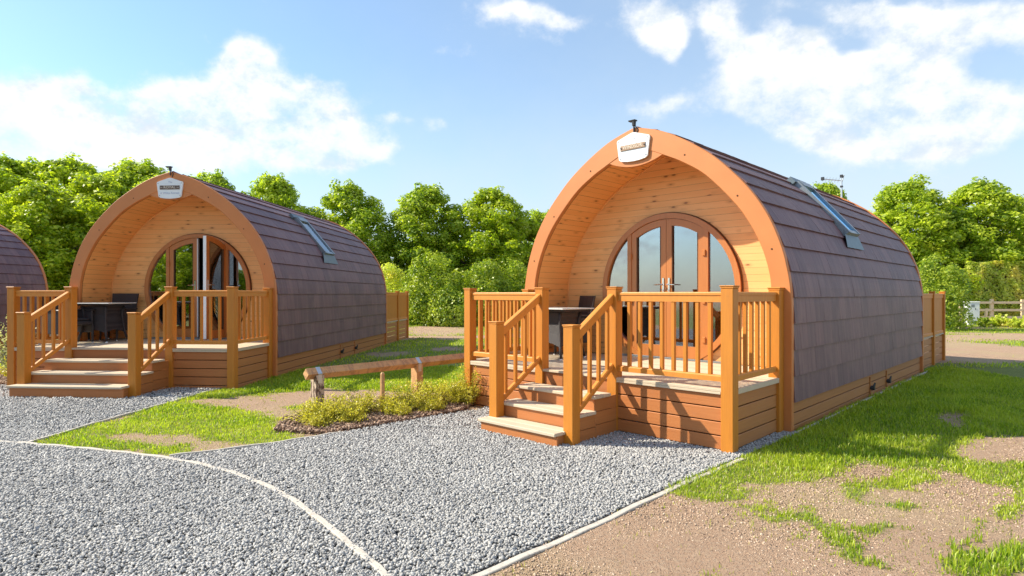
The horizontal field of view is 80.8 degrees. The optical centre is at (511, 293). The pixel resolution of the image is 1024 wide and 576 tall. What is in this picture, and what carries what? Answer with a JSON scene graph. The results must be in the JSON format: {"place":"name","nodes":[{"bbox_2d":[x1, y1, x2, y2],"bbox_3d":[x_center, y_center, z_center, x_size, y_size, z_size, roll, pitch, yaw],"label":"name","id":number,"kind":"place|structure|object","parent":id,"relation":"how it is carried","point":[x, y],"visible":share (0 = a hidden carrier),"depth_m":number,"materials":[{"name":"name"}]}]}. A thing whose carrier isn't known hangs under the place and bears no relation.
{"place":"outdoors","nodes":[
{"label":"outdoors","id":0,"kind":"place"},
{"bbox_2d":[0,356,6,376],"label":"golden shrub","id":1,"kind":"object","parent":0,"point":[3,372],"visible":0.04,"depth_m":10.54,"materials":[{"name":"yellow plant"}]},
{"bbox_2d":[2,390,183,434],"bbox_3d":[-9.176,1.605,9.282,9.025,0.001,4.264,0,0,11],"label":"gravel pad","id":2,"kind":"object","parent":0,"point":[73,413],"visible":0.14,"depth_m":8.29,"materials":[{"name":"grey gravel"}]},
{"bbox_2d":[6,286,272,398],"bbox_3d":[-6.622,0.752,10.755,4.084,1.755,3.185,0,0,4],"label":"veranda","id":3,"kind":"object","parent":2,"relation":"on","point":[65,364],"visible":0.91,"depth_m":10.12,"materials":[{"name":"brown wood"}]},
{"bbox_2d":[36,296,94,344],"bbox_3d":[-8.272,0.455,11.115,0.666,0.929,0.670,0,0,16],"label":"rattan armchair","id":4,"kind":"object","parent":3,"relation":"on","point":[86,321],"visible":0.37,"depth_m":11.24,"materials":[{"name":"black wicker"}]},
{"bbox_2d":[77,302,135,342],"bbox_3d":[-7.865,0.546,11.575,0.800,0.756,0.760,0,0,4],"label":"rattan table","id":5,"kind":"object","parent":3,"relation":"on","point":[108,316],"visible":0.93,"depth_m":11.37,"materials":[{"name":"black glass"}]},
{"bbox_2d":[87,293,138,340],"bbox_3d":[-8.003,0.455,12.120,0.670,0.929,0.666,0,0,7],"label":"rattan armchair","id":6,"kind":"object","parent":3,"relation":"on","point":[124,297],"visible":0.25,"depth_m":12.36,"materials":[{"name":"black wicker"}]},
{"bbox_2d":[0,382,796,575],"bbox_3d":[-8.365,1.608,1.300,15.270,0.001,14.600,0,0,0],"label":"gravel road","id":7,"kind":"structure","parent":0,"point":[200,570],"depth_m":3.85,"materials":[{"name":"grey gravel"}]},
{"bbox_2d":[191,412,764,575],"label":"gravel drive","id":8,"kind":"structure","parent":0,"point":[462,571],"depth_m":4.43,"materials":[{"name":"grey gravel"}]},
{"bbox_2d":[0,308,1023,575],"bbox_3d":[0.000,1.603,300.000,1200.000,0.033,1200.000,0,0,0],"label":"ground","id":9,"kind":"structure","parent":0,"point":[654,556],"depth_m":4.28,"materials":[{"name":"brown soil"}]},
{"bbox_2d":[0,225,47,348],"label":"camping pod","id":10,"kind":"object","parent":9,"relation":"on","point":[21,265],"visible":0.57,"depth_m":18.21,"materials":[{"name":"brown wood"}]},
{"bbox_2d":[0,151,51,195],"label":"broadleaf tree","id":11,"kind":"object","parent":9,"relation":"on","point":[9,167],"visible":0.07,"depth_m":29.36,"materials":[{"name":"green plant"}]},
{"bbox_2d":[0,178,88,289],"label":"broadleaf tree","id":12,"kind":"object","parent":9,"relation":"on","point":[27,220],"visible":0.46,"depth_m":25.01,"materials":[{"name":"green plant"}]},
{"bbox_2d":[0,152,99,209],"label":"broadleaf tree","id":13,"kind":"object","parent":9,"relation":"on","point":[57,172],"visible":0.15,"depth_m":29.79,"materials":[{"name":"green plant"}]},
{"bbox_2d":[24,172,130,289],"bbox_3d":[-19.407,-1.967,27.858,7.680,7.523,7.192,0,0,-12],"label":"broadleaf tree","id":14,"kind":"object","parent":9,"relation":"on","point":[109,189],"visible":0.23,"depth_m":26.35,"materials":[{"name":"green plant"}]},
{"bbox_2d":[66,162,139,252],"bbox_3d":[-19.422,-2.322,30.334,7.513,8.273,8.023,0,0,22],"label":"broadleaf tree","id":15,"kind":"object","parent":9,"relation":"on","point":[126,178],"visible":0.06,"depth_m":29.31,"materials":[{"name":"green plant"}]},
{"bbox_2d":[60,157,168,266],"bbox_3d":[-19.065,-2.664,31.197,8.284,8.985,8.390,0,0,-32],"label":"broadleaf tree","id":16,"kind":"object","parent":9,"relation":"on","point":[143,171],"visible":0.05,"depth_m":30.36,"materials":[{"name":"green plant"}]},
{"bbox_2d":[75,173,159,255],"bbox_3d":[-16.387,-2.003,29.018,7.757,7.599,7.264,0,0,11],"label":"broadleaf tree","id":17,"kind":"object","parent":9,"relation":"on","point":[155,175],"depth_m":28.38,"materials":[{"name":"green plant"}]},
{"bbox_2d":[28,385,226,441],"bbox_3d":[-5.034,1.623,8.366,0.056,0.114,3.978,0,0,3],"label":"edging board","id":18,"kind":"object","parent":9,"relation":"on","point":[101,421],"visible":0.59,"depth_m":7.55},
{"bbox_2d":[0,440,389,575],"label":"edging board","id":19,"kind":"object","parent":9,"relation":"on","point":[346,539],"visible":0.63,"depth_m":4.56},
{"bbox_2d":[188,169,209,181],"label":"broadleaf tree","id":20,"kind":"object","parent":9,"relation":"on","point":[201,177],"depth_m":31.88,"materials":[{"name":"green plant"}]},
{"bbox_2d":[205,168,235,190],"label":"broadleaf tree","id":21,"kind":"object","parent":9,"relation":"on","point":[216,178],"visible":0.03,"depth_m":35.65,"materials":[{"name":"green plant"}]},
{"bbox_2d":[69,166,386,376],"bbox_3d":[-6.281,-0.414,15.257,4.243,4.068,7.505,0,0,4],"label":"camping pod","id":22,"kind":"object","parent":9,"relation":"on","point":[149,240],"visible":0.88,"depth_m":12.44,"materials":[{"name":"brown wood"}]},
{"bbox_2d":[167,238,198,336],"bbox_3d":[-6.783,-0.130,12.396,0.647,2.040,0.141,0,0,4],"label":"door","id":23,"kind":"structure","parent":22,"relation":"in","point":[194,241],"depth_m":12.38,"materials":[{"name":"brown wood"}]},
{"bbox_2d":[203,235,224,338],"bbox_3d":[-5.920,-0.130,12.071,0.141,2.040,0.642,0,0,12],"label":"door","id":24,"kind":"structure","parent":22,"relation":"in","point":[213,249],"depth_m":12.02,"materials":[{"name":"brown wood"}]},
{"bbox_2d":[169,431,341,456],"bbox_3d":[-2.624,1.621,6.343,1.728,0.118,0.096,0,0,-36],"label":"edging board","id":25,"kind":"object","parent":9,"relation":"on","point":[207,451],"visible":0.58,"depth_m":6.19,"materials":[{"name":"grey concrete"}]},
{"bbox_2d":[240,171,318,216],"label":"broadleaf tree","id":26,"kind":"object","parent":9,"relation":"on","point":[278,189],"visible":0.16,"depth_m":36.26,"materials":[{"name":"green plant"}]},
{"bbox_2d":[305,177,410,268],"bbox_3d":[-10.498,-2.702,38.041,8.094,9.066,8.198,0,0,37],"label":"broadleaf tree","id":27,"kind":"object","parent":9,"relation":"on","point":[357,217],"visible":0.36,"depth_m":36.85,"materials":[{"name":"green plant"}]},
{"bbox_2d":[275,404,473,433],"bbox_3d":[-5.965,1.588,10.098,11.120,0.001,3.553,0,0,29],"label":"mulch bed","id":28,"kind":"object","parent":9,"relation":"on","point":[358,427],"visible":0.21,"depth_m":7.05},
{"bbox_2d":[0,316,35,371],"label":"variegated shrub","id":29,"kind":"object","parent":28,"relation":"on","point":[2,348],"visible":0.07,"depth_m":10.80,"materials":[{"name":"green plant"}]},
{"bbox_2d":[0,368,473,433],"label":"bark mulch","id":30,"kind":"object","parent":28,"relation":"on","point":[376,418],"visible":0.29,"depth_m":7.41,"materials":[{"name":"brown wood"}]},
{"bbox_2d":[277,395,339,424],"bbox_3d":[-2.476,1.450,7.400,0.689,0.388,0.654,0,0,14],"label":"golden shrub","id":31,"kind":"object","parent":28,"relation":"on","point":[306,406],"visible":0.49,"depth_m":7.37,"materials":[{"name":"yellow plant"}]},
{"bbox_2d":[298,406,337,427],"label":"golden shrub","id":32,"kind":"object","parent":28,"relation":"on","point":[317,419],"visible":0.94,"depth_m":7.14,"materials":[{"name":"yellow plant"}]},
{"bbox_2d":[309,392,359,419],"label":"golden shrub","id":33,"kind":"object","parent":28,"relation":"on","point":[330,405],"visible":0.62,"depth_m":7.43,"materials":[{"name":"yellow plant"}]},
{"bbox_2d":[334,403,367,422],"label":"golden shrub","id":34,"kind":"object","parent":28,"relation":"on","point":[348,416],"visible":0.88,"depth_m":7.34,"materials":[{"name":"yellow plant"}]},
{"bbox_2d":[335,390,380,412],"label":"golden shrub","id":35,"kind":"object","parent":28,"relation":"on","point":[368,404],"visible":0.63,"depth_m":7.84,"materials":[{"name":"yellow plant"}]},
{"bbox_2d":[380,372,384,410],"bbox_3d":[-1.734,1.373,8.051,0.064,0.653,0.064,0,0,-11],"label":"wooden stake","id":36,"kind":"object","parent":28,"relation":"on","point":[382,384],"visible":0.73,"depth_m":8.03,"materials":[{"name":"brown wood"}]},
{"bbox_2d":[373,393,408,412],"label":"golden shrub","id":37,"kind":"object","parent":28,"relation":"on","point":[383,404],"visible":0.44,"depth_m":7.91,"materials":[{"name":"yellow plant"}]},
{"bbox_2d":[381,399,416,415],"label":"golden shrub","id":38,"kind":"object","parent":28,"relation":"on","point":[397,408],"visible":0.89,"depth_m":7.75,"materials":[{"name":"yellow plant"}]},
{"bbox_2d":[385,379,436,410],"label":"golden shrub","id":39,"kind":"object","parent":28,"relation":"on","point":[413,398],"visible":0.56,"depth_m":8.17,"materials":[{"name":"yellow plant"}]},
{"bbox_2d":[413,395,445,411],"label":"golden shrub","id":40,"kind":"object","parent":28,"relation":"on","point":[429,403],"visible":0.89,"depth_m":8.07,"materials":[{"name":"yellow plant"}]},
{"bbox_2d":[409,378,457,404],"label":"golden shrub","id":41,"kind":"object","parent":28,"relation":"on","point":[441,390],"visible":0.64,"depth_m":8.44,"materials":[{"name":"yellow plant"}]},
{"bbox_2d":[436,375,464,403],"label":"golden shrub","id":42,"kind":"object","parent":28,"relation":"on","point":[453,394],"visible":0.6,"depth_m":8.63,"materials":[{"name":"yellow plant"}]},
{"bbox_2d":[452,363,484,404],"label":"golden shrub","id":43,"kind":"object","parent":28,"relation":"on","point":[467,398],"visible":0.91,"depth_m":8.52,"materials":[{"name":"yellow plant"}]},
{"bbox_2d":[380,262,409,323],"bbox_3d":[-6.587,-0.026,31.972,2.670,3.458,2.621,0,0,0],"label":"laurel bush","id":44,"kind":"object","parent":9,"relation":"on","point":[390,271],"visible":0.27,"depth_m":31.52,"materials":[{"name":"green plant"}]},
{"bbox_2d":[385,291,408,344],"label":"fence panel","id":45,"kind":"structure","parent":9,"relation":"on","point":[397,308],"depth_m":20.49,"materials":[{"name":"brown wood"}]},
{"bbox_2d":[303,350,520,404],"bbox_3d":[-0.991,1.317,9.856,0.164,0.667,5.130,0,0,43],"label":"knee rail fence","id":46,"kind":"object","parent":9,"relation":"on","point":[316,376],"visible":0.48,"depth_m":8.76,"materials":[{"name":"brown wood"}]},
{"bbox_2d":[373,182,480,283],"bbox_3d":[-5.223,-2.605,37.953,7.562,8.871,8.162,0,0,-42],"label":"broadleaf tree","id":47,"kind":"object","parent":9,"relation":"on","point":[415,220],"visible":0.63,"depth_m":36.53,"materials":[{"name":"green plant"}]},
{"bbox_2d":[397,250,462,325],"bbox_3d":[-4.259,-0.287,31.035,3.589,3.980,3.220,0,0,0],"label":"laurel bush","id":48,"kind":"object","parent":9,"relation":"on","point":[415,300],"visible":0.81,"depth_m":30.57,"materials":[{"name":"green plant"}]},
{"bbox_2d":[423,289,477,326],"bbox_3d":[-2.977,0.717,30.028,2.976,1.977,2.897,0,0,0],"label":"laurel bush","id":49,"kind":"object","parent":9,"relation":"on","point":[455,322],"visible":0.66,"depth_m":29.20,"materials":[{"name":"green plant"}]},
{"bbox_2d":[385,267,527,320],"bbox_3d":[-5.905,-0.004,35.910,30.502,3.414,1.754,0,0,0],"label":"hedge","id":50,"kind":"object","parent":9,"relation":"on","point":[460,269],"visible":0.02,"depth_m":35.34,"materials":[{"name":"green plant"}]},
{"bbox_2d":[456,257,506,324],"bbox_3d":[-1.601,-0.136,31.410,2.873,3.678,2.804,0,0,-31],"label":"laurel bush","id":51,"kind":"object","parent":9,"relation":"on","point":[490,269],"visible":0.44,"depth_m":31.08,"materials":[{"name":"green plant"}]},
{"bbox_2d":[429,185,539,305],"bbox_3d":[-1.528,-2.544,37.922,8.477,8.741,7.938,0,0,1],"label":"broadleaf tree","id":52,"kind":"object","parent":9,"relation":"on","point":[504,229],"visible":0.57,"depth_m":36.34,"materials":[{"name":"green plant"}]},
{"bbox_2d":[476,291,520,325],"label":"laurel bush","id":53,"kind":"object","parent":9,"relation":"on","point":[491,312],"visible":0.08,"depth_m":29.47,"materials":[{"name":"green plant"}]},
{"bbox_2d":[490,259,526,307],"bbox_3d":[0.104,-0.107,31.992,2.675,3.621,2.768,0,0,0],"label":"laurel bush","id":54,"kind":"object","parent":9,"relation":"on","point":[517,271],"visible":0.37,"depth_m":31.73,"materials":[{"name":"green plant"}]},
{"bbox_2d":[34,364,1023,575],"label":"grass","id":55,"kind":"structure","parent":9,"relation":"on","point":[947,381],"depth_m":6.79,"materials":[{"name":"green plant"}]},
{"bbox_2d":[513,208,548,265],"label":"broadleaf tree","id":56,"kind":"object","parent":9,"relation":"on","point":[538,216],"visible":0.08,"depth_m":39.48,"materials":[{"name":"green plant"}]},
{"bbox_2d":[471,458,746,575],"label":"edging board","id":57,"kind":"object","parent":9,"relation":"on","point":[537,550],"visible":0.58,"depth_m":4.01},
{"bbox_2d":[463,285,784,452],"bbox_3d":[1.137,0.792,7.757,4.034,1.755,3.185,0,0,44],"label":"veranda","id":58,"kind":"object","parent":9,"relation":"on","point":[575,396],"visible":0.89,"depth_m":6.73,"materials":[{"name":"brown wood"}]},
{"bbox_2d":[549,307,593,360],"bbox_3d":[0.692,0.586,9.055,0.800,0.756,0.760,0,0,44],"label":"rattan table","id":59,"kind":"object","parent":58,"relation":"on","point":[559,317],"visible":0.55,"depth_m":8.83,"materials":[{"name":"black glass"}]},
{"bbox_2d":[578,296,595,342],"bbox_3d":[0.944,0.494,9.654,0.666,0.929,0.670,0,0,-16],"label":"rattan armchair","id":60,"kind":"object","parent":58,"relation":"on","point":[586,301],"visible":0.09,"depth_m":9.61,"materials":[{"name":"black wicker"}]},
{"bbox_2d":[525,119,923,431],"bbox_3d":[4.273,-0.485,11.005,4.243,4.290,7.505,0,0,44],"label":"camping pod","id":61,"kind":"object","parent":9,"relation":"on","point":[637,209],"visible":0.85,"depth_m":8.94,"materials":[{"name":"brown wood"}]},
{"bbox_2d":[629,219,665,356],"bbox_3d":[2.052,-0.090,9.126,0.631,2.040,0.133,0,0,44],"label":"door","id":62,"kind":"structure","parent":61,"relation":"in","point":[661,224],"depth_m":9.19,"materials":[{"name":"brown wood"}]},
{"bbox_2d":[666,219,705,359],"bbox_3d":[2.509,-0.090,8.686,0.626,2.040,0.133,0,0,44],"label":"door","id":63,"kind":"structure","parent":61,"relation":"in","point":[670,223],"depth_m":8.78,"materials":[{"name":"brown wood"}]},
{"bbox_2d":[810,181,848,200],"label":"broadleaf tree","id":64,"kind":"object","parent":9,"relation":"on","point":[830,188],"visible":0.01,"depth_m":39.30,"materials":[{"name":"green plant"}]},
{"bbox_2d":[797,371,926,432],"bbox_3d":[5.874,1.623,9.581,0.033,0.114,7.560,0,0,44],"label":"edging board","id":65,"kind":"object","parent":9,"relation":"on","point":[857,403],"visible":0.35,"depth_m":8.31,"materials":[{"name":"brown wood"}]},
{"bbox_2d":[919,271,939,293],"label":"laurel bush","id":66,"kind":"object","parent":9,"relation":"on","point":[928,285],"visible":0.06,"depth_m":28.51,"materials":[{"name":"green plant"}]},
{"bbox_2d":[868,172,1000,308],"bbox_3d":[23.397,-2.630,35.910,8.651,8.914,8.762,0,0,4],"label":"broadleaf tree","id":67,"kind":"object","parent":9,"relation":"on","point":[896,215],"visible":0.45,"depth_m":34.19,"materials":[{"name":"green plant"}]},
{"bbox_2d":[923,291,945,367],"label":"fence panel","id":68,"kind":"structure","parent":9,"relation":"on","point":[934,315],"depth_m":13.52,"materials":[{"name":"brown wood"}]},
{"bbox_2d":[918,254,975,330],"bbox_3d":[19.117,-0.044,27.011,2.858,3.495,2.727,0,0,-30],"label":"laurel bush","id":69,"kind":"object","parent":9,"relation":"on","point":[954,300],"visible":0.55,"depth_m":26.41,"materials":[{"name":"green plant"}]},
{"bbox_2d":[913,176,1023,310],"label":"broadleaf tree","id":70,"kind":"object","parent":9,"relation":"on","point":[996,207],"visible":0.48,"depth_m":34.33,"materials":[{"name":"green plant"}]},
{"bbox_2d":[964,301,979,324],"bbox_3d":[23.693,0.995,31.000,0.580,1.210,0.440,0,0,12],"label":"utility cabinet","id":71,"kind":"object","parent":9,"relation":"on","point":[975,307],"visible":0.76,"depth_m":30.80,"materials":[{"name":"white plastic"}]},
{"bbox_2d":[974,317,993,326],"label":"golden shrub","id":72,"kind":"object","parent":9,"relation":"on","point":[984,322],"visible":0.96,"depth_m":29.30,"materials":[{"name":"green plant"}]},
{"bbox_2d":[949,260,1023,322],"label":"hedge","id":73,"kind":"object","parent":9,"relation":"on","point":[1005,282],"visible":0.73,"depth_m":32.68,"materials":[{"name":"green plant"}]},
{"bbox_2d":[984,309,988,317],"bbox_3d":[24.413,1.175,31.000,0.240,0.850,0.080,0,0,0],"label":"leaning stake","id":74,"kind":"object","parent":9,"relation":"on","point":[986,313],"visible":0.64,"depth_m":30.96,"materials":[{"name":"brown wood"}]},
{"bbox_2d":[959,299,1023,320],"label":"post and rail fence","id":75,"kind":"object","parent":9,"relation":"on","point":[991,303],"visible":0.53,"depth_m":32.10,"materials":[{"name":"brown wood"}]},
{"bbox_2d":[989,313,1012,326],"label":"golden shrub","id":76,"kind":"object","parent":9,"relation":"on","point":[998,320],"visible":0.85,"depth_m":29.25,"materials":[{"name":"yellow plant"}]},
{"bbox_2d":[988,194,1023,259],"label":"broadleaf tree","id":77,"kind":"object","parent":9,"relation":"on","point":[1011,229],"visible":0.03,"depth_m":37.18,"materials":[{"name":"green plant"}]},
{"bbox_2d":[1002,315,1023,327],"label":"golden shrub","id":78,"kind":"object","parent":9,"relation":"on","point":[1015,322],"visible":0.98,"depth_m":28.41,"materials":[{"name":"yellow plant"}]},
{"bbox_2d":[0,324,1023,367],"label":"grass","id":79,"kind":"structure","parent":0,"point":[1010,330],"depth_m":18.77,"materials":[{"name":"green plant"}]},
{"bbox_2d":[0,0,1023,262],"label":"sky","id":80,"kind":"structure","parent":0,"point":[388,97],"materials":[{"name":"blue"}]},
{"bbox_2d":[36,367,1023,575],"bbox_3d":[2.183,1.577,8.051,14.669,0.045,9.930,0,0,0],"label":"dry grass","id":81,"kind":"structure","parent":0,"point":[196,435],"depth_m":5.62,"materials":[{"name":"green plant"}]}
]}

